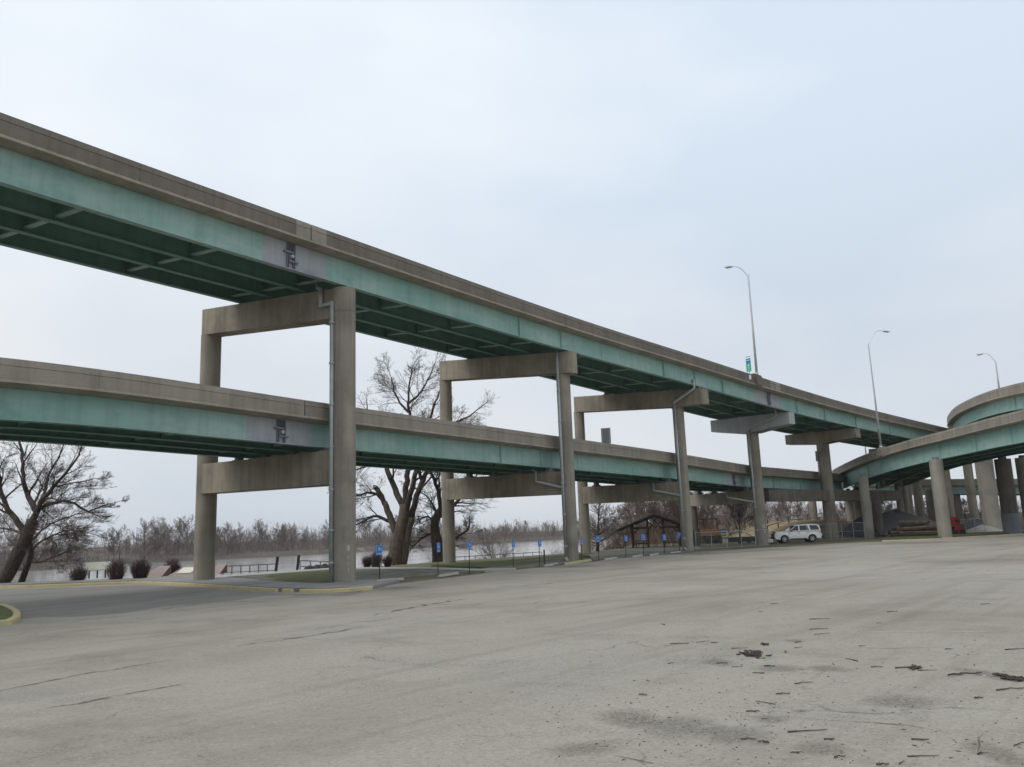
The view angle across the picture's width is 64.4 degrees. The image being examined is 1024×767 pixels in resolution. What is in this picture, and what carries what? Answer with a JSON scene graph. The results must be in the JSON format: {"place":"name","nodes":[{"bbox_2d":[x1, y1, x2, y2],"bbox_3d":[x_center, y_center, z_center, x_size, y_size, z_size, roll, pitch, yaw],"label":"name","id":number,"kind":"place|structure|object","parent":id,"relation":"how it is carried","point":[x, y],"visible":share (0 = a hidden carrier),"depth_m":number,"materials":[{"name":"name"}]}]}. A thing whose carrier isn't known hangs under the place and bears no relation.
{"place":"outdoors","nodes":[
{"label":"outdoors","id":0,"kind":"place"},
{"bbox_2d":[0,605,12,619],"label":"lawn","id":1,"kind":"structure","parent":0,"point":[6,613],"depth_m":27.82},
{"bbox_2d":[0,585,367,618],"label":"driveway","id":2,"kind":"structure","parent":0,"point":[65,601],"depth_m":34.61,"materials":[{"name":"asphalt"}]},
{"bbox_2d":[0,577,399,590],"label":"pavement","id":3,"kind":"structure","parent":0,"point":[280,586],"depth_m":42.25,"materials":[{"name":"concrete"}]},
{"bbox_2d":[0,441,128,582],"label":"bare tree","id":4,"kind":"object","parent":3,"relation":"on","point":[9,569],"visible":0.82,"depth_m":53.16,"materials":[{"name":"brown plant"}]},
{"bbox_2d":[83,561,111,578],"bbox_3d":[-28.325,12.756,55.580,1.781,1.080,0.680,5,-12,-34],"label":"information board","id":5,"kind":"object","parent":3,"relation":"on","point":[93,566],"visible":0.86,"depth_m":55.53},
{"bbox_2d":[193,279,355,582],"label":"bridge pier","id":6,"kind":"structure","parent":3,"relation":"on","point":[333,466],"depth_m":43.51,"materials":[{"name":"concrete"}]},
{"bbox_2d":[0,357,844,491],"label":"bridge ramp","id":7,"kind":"structure","parent":6,"relation":"on","point":[49,403],"depth_m":41.30,"materials":[{"name":"metal"}]},
{"bbox_2d":[601,428,610,443],"bbox_3d":[7.489,4.558,64.668,0.750,2.047,0.095,-5,-11,14],"label":"sign back","id":8,"kind":"object","parent":7,"relation":"on","point":[605,435],"visible":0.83,"depth_m":64.75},
{"bbox_2d":[0,112,948,447],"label":"bridge ramp","id":9,"kind":"structure","parent":6,"relation":"on","point":[66,198],"depth_m":43.56,"materials":[{"name":"metal"}]},
{"bbox_2d":[725,266,758,373],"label":"light pole","id":10,"kind":"object","parent":9,"relation":"on","point":[754,346],"visible":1,"depth_m":78.23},
{"bbox_2d":[265,570,328,581],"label":"lawn","id":11,"kind":"structure","parent":0,"point":[315,576],"depth_m":47.59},
{"bbox_2d":[11,536,613,582],"bbox_3d":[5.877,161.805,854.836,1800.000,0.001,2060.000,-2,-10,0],"label":"river","id":12,"kind":"structure","parent":0,"point":[286,563],"depth_m":277.61,"materials":[{"name":"liquid"}]},
{"bbox_2d":[236,556,580,583],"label":"lawn","id":13,"kind":"structure","parent":0,"point":[363,574],"depth_m":48.50,"materials":[{"name":"plant"}]},
{"bbox_2d":[439,351,578,562],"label":"bridge pier","id":14,"kind":"structure","parent":13,"relation":"on","point":[561,367],"depth_m":60.11,"materials":[{"name":"concrete"}]},
{"bbox_2d":[431,553,591,568],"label":"lawn","id":15,"kind":"structure","parent":0,"point":[483,564],"depth_m":57.01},
{"bbox_2d":[0,514,1023,591],"bbox_3d":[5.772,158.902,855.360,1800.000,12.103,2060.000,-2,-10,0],"label":"ground","id":16,"kind":"structure","parent":0,"point":[784,526],"depth_m":123.40,"materials":[{"name":"green plant"}]},
{"bbox_2d":[0,513,19,559],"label":"bare tree","id":17,"kind":"object","parent":16,"relation":"on","point":[11,525],"visible":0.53,"depth_m":282.76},
{"bbox_2d":[0,603,20,625],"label":"kerb","id":18,"kind":"structure","parent":16,"relation":"on","point":[15,617],"depth_m":25.96,"materials":[{"name":"yellow paint"}]},
{"bbox_2d":[2,488,119,581],"bbox_3d":[-30.723,10.205,54.443,7.709,6.484,6.076,-2,-10,0],"label":"bare tree","id":19,"kind":"object","parent":16,"relation":"on","point":[30,557],"visible":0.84,"depth_m":54.47,"materials":[{"name":"brown plant"}]},
{"bbox_2d":[59,517,92,563],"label":"bare tree","id":20,"kind":"object","parent":16,"relation":"on","point":[67,523],"visible":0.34,"depth_m":296.81,"materials":[{"name":"brown plant"}]},
{"bbox_2d":[66,564,89,580],"bbox_3d":[-28.265,12.597,53.332,1.453,1.510,1.408,-2,-10,0],"label":"barberry bush","id":21,"kind":"object","parent":16,"relation":"on","point":[81,573],"visible":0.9,"depth_m":53.08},
{"bbox_2d":[93,527,119,560],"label":"bare tree","id":22,"kind":"object","parent":16,"relation":"on","point":[110,536],"visible":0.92,"depth_m":318.71,"materials":[{"name":"brown plant"}]},
{"bbox_2d":[105,558,128,579],"bbox_3d":[-25.698,12.122,52.726,1.570,1.719,1.443,-2,-10,-2],"label":"barberry bush","id":23,"kind":"object","parent":16,"relation":"on","point":[118,572],"visible":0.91,"depth_m":52.46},
{"bbox_2d":[108,525,134,559],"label":"bare tree","id":24,"kind":"object","parent":16,"relation":"on","point":[116,535],"visible":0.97,"depth_m":322.70,"materials":[{"name":"brown plant"}]},
{"bbox_2d":[129,556,151,577],"bbox_3d":[-24.400,12.192,53.363,1.619,1.736,1.671,0,-10,-13],"label":"barberry bush","id":25,"kind":"object","parent":16,"relation":"on","point":[141,570],"visible":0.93,"depth_m":53.02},
{"bbox_2d":[127,518,159,548],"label":"bare tree","id":26,"kind":"object","parent":16,"relation":"on","point":[144,525],"visible":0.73,"depth_m":359.52,"materials":[{"name":"brown plant"}]},
{"bbox_2d":[133,528,154,558],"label":"bare tree","id":27,"kind":"object","parent":16,"relation":"on","point":[145,546],"visible":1,"depth_m":335.73,"materials":[{"name":"brown plant"}]},
{"bbox_2d":[140,524,169,554],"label":"bare tree","id":28,"kind":"object","parent":16,"relation":"on","point":[156,530],"visible":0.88,"depth_m":347.35,"materials":[{"name":"brown plant"}]},
{"bbox_2d":[147,566,170,576],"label":"stone plinth","id":29,"kind":"structure","parent":16,"relation":"on","point":[160,571],"depth_m":55.30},
{"bbox_2d":[149,515,170,553],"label":"bare tree","id":30,"kind":"object","parent":16,"relation":"on","point":[158,522],"visible":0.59,"depth_m":361.31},
{"bbox_2d":[163,557,181,573],"bbox_3d":[-24.385,13.239,58.245,1.443,1.719,1.570,1,-11,-15],"label":"barberry bush","id":31,"kind":"object","parent":16,"relation":"on","point":[174,562],"visible":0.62,"depth_m":58.23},
{"bbox_2d":[167,565,193,576],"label":"stone plinth","id":32,"kind":"structure","parent":16,"relation":"on","point":[186,571],"depth_m":53.68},
{"bbox_2d":[166,516,194,549],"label":"bare tree","id":33,"kind":"object","parent":16,"relation":"on","point":[179,532],"visible":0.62,"depth_m":368.33,"materials":[{"name":"brown plant"}]},
{"bbox_2d":[172,515,194,552],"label":"bare tree","id":34,"kind":"object","parent":16,"relation":"on","point":[183,529],"visible":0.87,"depth_m":354.68,"materials":[{"name":"brown plant"}]},
{"bbox_2d":[0,581,372,592],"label":"kerb","id":35,"kind":"structure","parent":16,"relation":"on","point":[220,586],"depth_m":41.32,"materials":[{"name":"yellow paint"}]},
{"bbox_2d":[215,564,226,573],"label":"stone plinth","id":36,"kind":"structure","parent":16,"relation":"on","point":[220,568],"depth_m":56.49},
{"bbox_2d":[216,522,238,551],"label":"bare tree","id":37,"kind":"object","parent":16,"relation":"on","point":[232,532],"visible":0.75,"depth_m":358.24,"materials":[{"name":"brown plant"}]},
{"bbox_2d":[216,522,239,553],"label":"bare tree","id":38,"kind":"object","parent":16,"relation":"on","point":[228,530],"visible":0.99,"depth_m":355.06,"materials":[{"name":"brown plant"}]},
{"bbox_2d":[233,522,249,551],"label":"bare tree","id":39,"kind":"object","parent":16,"relation":"on","point":[240,534],"visible":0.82,"depth_m":375.28,"materials":[{"name":"brown plant"}]},
{"bbox_2d":[222,564,274,574],"bbox_3d":[-19.418,13.815,59.191,4.405,1.200,0.090,2,-11,-21],"label":"river railing","id":40,"kind":"object","parent":16,"relation":"on","point":[249,571],"visible":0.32,"depth_m":59.31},
{"bbox_2d":[247,518,268,547],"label":"bare tree","id":41,"kind":"object","parent":16,"relation":"on","point":[260,533],"visible":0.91,"depth_m":393.07,"materials":[{"name":"brown plant"}]},
{"bbox_2d":[276,522,299,550],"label":"bare tree","id":42,"kind":"object","parent":16,"relation":"on","point":[286,536],"visible":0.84,"depth_m":379.00,"materials":[{"name":"brown plant"}]},
{"bbox_2d":[0,517,602,564],"bbox_3d":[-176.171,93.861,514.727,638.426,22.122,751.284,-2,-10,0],"label":"wood","id":43,"kind":"object","parent":16,"relation":"on","point":[268,540],"visible":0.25,"depth_m":447.62,"materials":[{"name":"plant"}]},
{"bbox_2d":[0,526,608,570],"bbox_3d":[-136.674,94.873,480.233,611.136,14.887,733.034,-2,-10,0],"label":"undergrowth","id":44,"kind":"object","parent":16,"relation":"on","point":[306,548],"visible":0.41,"depth_m":368.72,"materials":[{"name":"plant"}]},
{"bbox_2d":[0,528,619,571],"bbox_3d":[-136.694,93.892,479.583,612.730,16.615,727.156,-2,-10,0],"label":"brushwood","id":45,"kind":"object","parent":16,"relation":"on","point":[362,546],"visible":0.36,"depth_m":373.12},
{"bbox_2d":[215,567,515,576],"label":"footpath","id":46,"kind":"structure","parent":16,"relation":"on","point":[485,570],"depth_m":52.74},
{"bbox_2d":[368,550,383,566],"bbox_3d":[-9.839,12.850,59.378,1.345,1.473,1.237,3,-12,-28],"label":"barberry bush","id":47,"kind":"object","parent":16,"relation":"on","point":[374,561],"visible":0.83,"depth_m":59.18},
{"bbox_2d":[327,346,494,564],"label":"bare tree","id":48,"kind":"object","parent":16,"relation":"on","point":[401,527],"visible":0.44,"depth_m":72.80,"materials":[{"name":"brown plant"}]},
{"bbox_2d":[395,469,498,561],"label":"bare tree","id":49,"kind":"object","parent":16,"relation":"on","point":[435,519],"visible":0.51,"depth_m":74.74,"materials":[{"name":"brown plant"}]},
{"bbox_2d":[470,529,522,558],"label":"leafless shrub","id":50,"kind":"object","parent":16,"relation":"on","point":[490,551],"visible":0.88,"depth_m":78.06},
{"bbox_2d":[0,535,1023,766],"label":"parking lot","id":51,"kind":"structure","parent":16,"relation":"on","point":[345,698],"depth_m":13.61,"materials":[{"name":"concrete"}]},
{"bbox_2d":[409,611,1023,765],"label":"grit","id":52,"kind":"object","parent":51,"relation":"on","point":[748,719],"visible":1,"depth_m":9.60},
{"bbox_2d":[736,650,771,658],"bbox_3d":[4.211,4.729,14.222,0.549,0.081,0.813,-2,-10,0],"label":"twig clump","id":53,"kind":"object","parent":51,"relation":"on","point":[757,653],"visible":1,"depth_m":14.20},
{"bbox_2d":[882,533,1023,541],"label":"kerb","id":54,"kind":"structure","parent":51,"relation":"on","point":[952,537],"depth_m":78.54,"materials":[{"name":"yellow paint"}]},
{"bbox_2d":[992,672,1023,680],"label":"twig clump","id":55,"kind":"object","parent":51,"relation":"on","point":[1010,677],"visible":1,"depth_m":11.35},
{"bbox_2d":[562,502,635,550],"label":"bare tree","id":56,"kind":"object","parent":16,"relation":"on","point":[614,519],"visible":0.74,"depth_m":83.80,"materials":[{"name":"brown plant"}]},
{"bbox_2d":[590,513,624,549],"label":"leafless shrub","id":57,"kind":"object","parent":16,"relation":"on","point":[613,546],"visible":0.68,"depth_m":92.60,"materials":[{"name":"brown plant"}]},
{"bbox_2d":[603,514,644,548],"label":"leafless shrub","id":58,"kind":"object","parent":16,"relation":"on","point":[629,532],"visible":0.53,"depth_m":94.95,"materials":[{"name":"brown plant"}]},
{"bbox_2d":[616,502,648,540],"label":"bare tree","id":59,"kind":"object","parent":16,"relation":"on","point":[628,508],"visible":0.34,"depth_m":115.82,"materials":[{"name":"brown plant"}]},
{"bbox_2d":[616,501,650,537],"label":"bare tree","id":60,"kind":"object","parent":16,"relation":"on","point":[641,516],"visible":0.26,"depth_m":113.16,"materials":[{"name":"brown plant"}]},
{"bbox_2d":[574,379,708,553],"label":"bridge pier","id":61,"kind":"structure","parent":16,"relation":"on","point":[677,402],"depth_m":73.87,"materials":[{"name":"concrete"}]},
{"bbox_2d":[586,547,700,557],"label":"footpath","id":62,"kind":"structure","parent":16,"relation":"on","point":[626,552],"depth_m":71.07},
{"bbox_2d":[590,519,702,550],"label":"bank undergrowth","id":63,"kind":"object","parent":16,"relation":"on","point":[658,540],"visible":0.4,"depth_m":98.92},
{"bbox_2d":[616,514,681,547],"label":"pavilion","id":64,"kind":"structure","parent":16,"relation":"on","point":[662,527],"depth_m":91.16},
{"bbox_2d":[640,500,679,541],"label":"bare tree","id":65,"kind":"object","parent":16,"relation":"on","point":[654,506],"visible":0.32,"depth_m":113.57,"materials":[{"name":"brown plant"}]},
{"bbox_2d":[640,500,679,539],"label":"bare tree","id":66,"kind":"object","parent":16,"relation":"on","point":[677,510],"visible":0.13,"depth_m":116.26,"materials":[{"name":"brown plant"}]},
{"bbox_2d":[646,501,678,541],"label":"bare tree","id":67,"kind":"object","parent":16,"relation":"on","point":[669,509],"visible":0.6,"depth_m":113.26,"materials":[{"name":"brown plant"}]},
{"bbox_2d":[676,491,721,528],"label":"bare tree","id":68,"kind":"object","parent":16,"relation":"on","point":[700,508],"visible":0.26,"depth_m":121.47,"materials":[{"name":"brown plant"}]},
{"bbox_2d":[701,535,722,543],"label":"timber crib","id":69,"kind":"object","parent":16,"relation":"on","point":[714,539],"visible":0.7,"depth_m":98.06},
{"bbox_2d":[698,505,727,535],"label":"bare tree","id":70,"kind":"object","parent":16,"relation":"on","point":[710,515],"visible":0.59,"depth_m":118.99,"materials":[{"name":"brown plant"}]},
{"bbox_2d":[712,504,743,533],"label":"bare tree","id":71,"kind":"object","parent":16,"relation":"on","point":[725,513],"visible":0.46,"depth_m":127.40,"materials":[{"name":"brown plant"}]},
{"bbox_2d":[695,529,769,549],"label":"wire fence","id":72,"kind":"object","parent":16,"relation":"on","point":[733,537],"visible":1,"depth_m":77.51,"materials":[{"name":"grey"}]},
{"bbox_2d":[719,492,753,536],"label":"bare tree","id":73,"kind":"object","parent":16,"relation":"on","point":[736,511],"visible":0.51,"depth_m":102.27,"materials":[{"name":"brown plant"}]},
{"bbox_2d":[723,532,754,542],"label":"flatbed trailer","id":74,"kind":"object","parent":16,"relation":"on","point":[735,539],"visible":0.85,"depth_m":94.17,"materials":[{"name":"black metal"}]},
{"bbox_2d":[690,409,794,545],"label":"bridge pier","id":75,"kind":"structure","parent":16,"relation":"on","point":[752,428],"depth_m":85.06,"materials":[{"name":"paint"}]},
{"bbox_2d":[780,502,801,519],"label":"bare tree","id":76,"kind":"object","parent":16,"relation":"on","point":[793,507],"visible":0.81,"depth_m":128.14,"materials":[{"name":"brown plant"}]},
{"bbox_2d":[771,523,822,542],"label":"parked car","id":77,"kind":"object","parent":16,"relation":"on","point":[810,532],"visible":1,"depth_m":89.04,"materials":[{"name":"white paint"}]},
{"bbox_2d":[808,501,817,519],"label":"concrete column","id":78,"kind":"structure","parent":16,"relation":"on","point":[813,508],"depth_m":121.61,"materials":[{"name":"grey paint"}]},
{"bbox_2d":[616,495,1021,543],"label":"slope undergrowth","id":79,"kind":"object","parent":16,"relation":"on","point":[821,510],"visible":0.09,"depth_m":133.46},
{"bbox_2d":[764,427,902,539],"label":"bridge pier","id":80,"kind":"structure","parent":16,"relation":"on","point":[827,495],"depth_m":98.52,"materials":[{"name":"concrete"}]},
{"bbox_2d":[819,522,865,539],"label":"wire fence","id":81,"kind":"object","parent":16,"relation":"on","point":[842,532],"visible":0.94,"depth_m":92.92,"materials":[{"name":"grey"}]},
{"bbox_2d":[845,488,854,521],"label":"concrete column","id":82,"kind":"structure","parent":16,"relation":"on","point":[850,512],"depth_m":116.60,"materials":[{"name":"grey paint"}]},
{"bbox_2d":[853,487,861,518],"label":"concrete column","id":83,"kind":"structure","parent":16,"relation":"on","point":[857,509],"depth_m":113.65,"materials":[{"name":"grey paint"}]},
{"bbox_2d":[839,517,879,536],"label":"gravel heap","id":84,"kind":"object","parent":16,"relation":"on","point":[850,528],"visible":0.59,"depth_m":99.77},
{"bbox_2d":[858,474,874,538],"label":"concrete column","id":85,"kind":"structure","parent":16,"relation":"on","point":[865,500],"depth_m":94.89,"materials":[{"name":"grey paint"}]},
{"bbox_2d":[868,445,914,514],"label":"bridge pier","id":86,"kind":"structure","parent":16,"relation":"on","point":[910,496],"depth_m":117.15,"materials":[{"name":"concrete"}]},
{"bbox_2d":[894,481,903,511],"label":"concrete column","id":87,"kind":"structure","parent":16,"relation":"on","point":[899,504],"depth_m":113.00,"materials":[{"name":"grey paint"}]},
{"bbox_2d":[873,509,936,534],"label":"gravel heap","id":88,"kind":"object","parent":16,"relation":"on","point":[892,518],"visible":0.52,"depth_m":102.07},
{"bbox_2d":[902,486,910,513],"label":"concrete column","id":89,"kind":"structure","parent":16,"relation":"on","point":[906,499],"depth_m":114.02,"materials":[{"name":"grey paint"}]},
{"bbox_2d":[912,481,924,517],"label":"concrete column","id":90,"kind":"structure","parent":16,"relation":"on","point":[918,499],"depth_m":117.84,"materials":[{"name":"grey paint"}]},
{"bbox_2d":[924,488,935,521],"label":"concrete column","id":91,"kind":"structure","parent":16,"relation":"on","point":[930,504],"depth_m":121.71,"materials":[{"name":"grey paint"}]},
{"bbox_2d":[944,470,955,516],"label":"concrete column","id":92,"kind":"structure","parent":16,"relation":"on","point":[949,493],"depth_m":111.96,"materials":[{"name":"grey paint"}]},
{"bbox_2d":[953,494,963,523],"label":"concrete column","id":93,"kind":"structure","parent":16,"relation":"on","point":[958,505],"depth_m":127.76,"materials":[{"name":"grey paint"}]},
{"bbox_2d":[851,479,1019,495],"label":"bridge ramp","id":94,"kind":"structure","parent":93,"relation":"on","point":[958,486],"depth_m":127.86,"materials":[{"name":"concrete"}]},
{"bbox_2d":[963,464,978,520],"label":"concrete column","id":95,"kind":"structure","parent":16,"relation":"on","point":[970,491],"depth_m":118.07,"materials":[{"name":"grey paint"}]},
{"bbox_2d":[960,519,1002,529],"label":"dark heap","id":96,"kind":"object","parent":16,"relation":"on","point":[977,523],"visible":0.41,"depth_m":115.06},
{"bbox_2d":[966,524,1002,532],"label":"rubble heap","id":97,"kind":"object","parent":16,"relation":"on","point":[988,529],"visible":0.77,"depth_m":102.16,"materials":[{"name":"concrete"}]},
{"bbox_2d":[974,459,1002,529],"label":"concrete column","id":98,"kind":"structure","parent":16,"relation":"on","point":[988,494],"depth_m":107.70,"materials":[{"name":"grey paint"}]},
{"bbox_2d":[947,382,1023,428],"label":"bridge ramp","id":99,"kind":"structure","parent":98,"relation":"on","point":[997,402],"depth_m":93.13,"materials":[{"name":"concrete"}]},
{"bbox_2d":[1014,455,1023,520],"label":"concrete column","id":100,"kind":"structure","parent":16,"relation":"on","point":[1019,462],"depth_m":89.06,"materials":[{"name":"grey paint"}]},
{"bbox_2d":[0,0,1023,549],"label":"sky","id":101,"kind":"structure","parent":0,"point":[604,163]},
{"bbox_2d":[593,549,694,561],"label":"lawn","id":102,"kind":"structure","parent":0,"point":[628,555],"depth_m":64.28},
{"bbox_2d":[882,530,1023,539],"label":"lawn","id":103,"kind":"structure","parent":0,"point":[953,535],"depth_m":86.29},
{"bbox_2d":[890,532,937,536],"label":"old timber","id":104,"kind":"object","parent":103,"relation":"on","point":[916,534],"visible":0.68,"depth_m":89.81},
{"bbox_2d":[928,457,952,537],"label":"concrete column","id":105,"kind":"structure","parent":103,"relation":"on","point":[940,499],"depth_m":83.60,"materials":[{"name":"grey paint"}]},
{"bbox_2d":[950,516,965,533],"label":"red machine","id":106,"kind":"object","parent":103,"relation":"on","point":[957,527],"visible":0.75,"depth_m":91.63,"materials":[{"name":"paint"}]},
{"bbox_2d":[994,456,1021,533],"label":"concrete column","id":107,"kind":"structure","parent":103,"relation":"on","point":[1010,518],"depth_m":88.28,"materials":[{"name":"grey paint"}]},
{"bbox_2d":[832,409,1023,489],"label":"bridge ramp","id":108,"kind":"structure","parent":107,"relation":"on","point":[905,463],"depth_m":89.12,"materials":[{"name":"metal"}]},
{"bbox_2d":[868,330,889,446],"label":"light pole","id":109,"kind":"object","parent":108,"relation":"on","point":[879,436],"visible":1,"depth_m":95.77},
{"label":"old timber","id":110,"kind":"object","parent":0,"visible":0},
{"bbox_2d":[897,527,936,530],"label":"old timber","id":111,"kind":"object","parent":110,"relation":"on","point":[898,528],"visible":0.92,"depth_m":90.29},
{"bbox_2d":[901,525,936,530],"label":"old timber","id":112,"kind":"object","parent":111,"relation":"on","point":[919,527],"visible":0.96,"depth_m":90.18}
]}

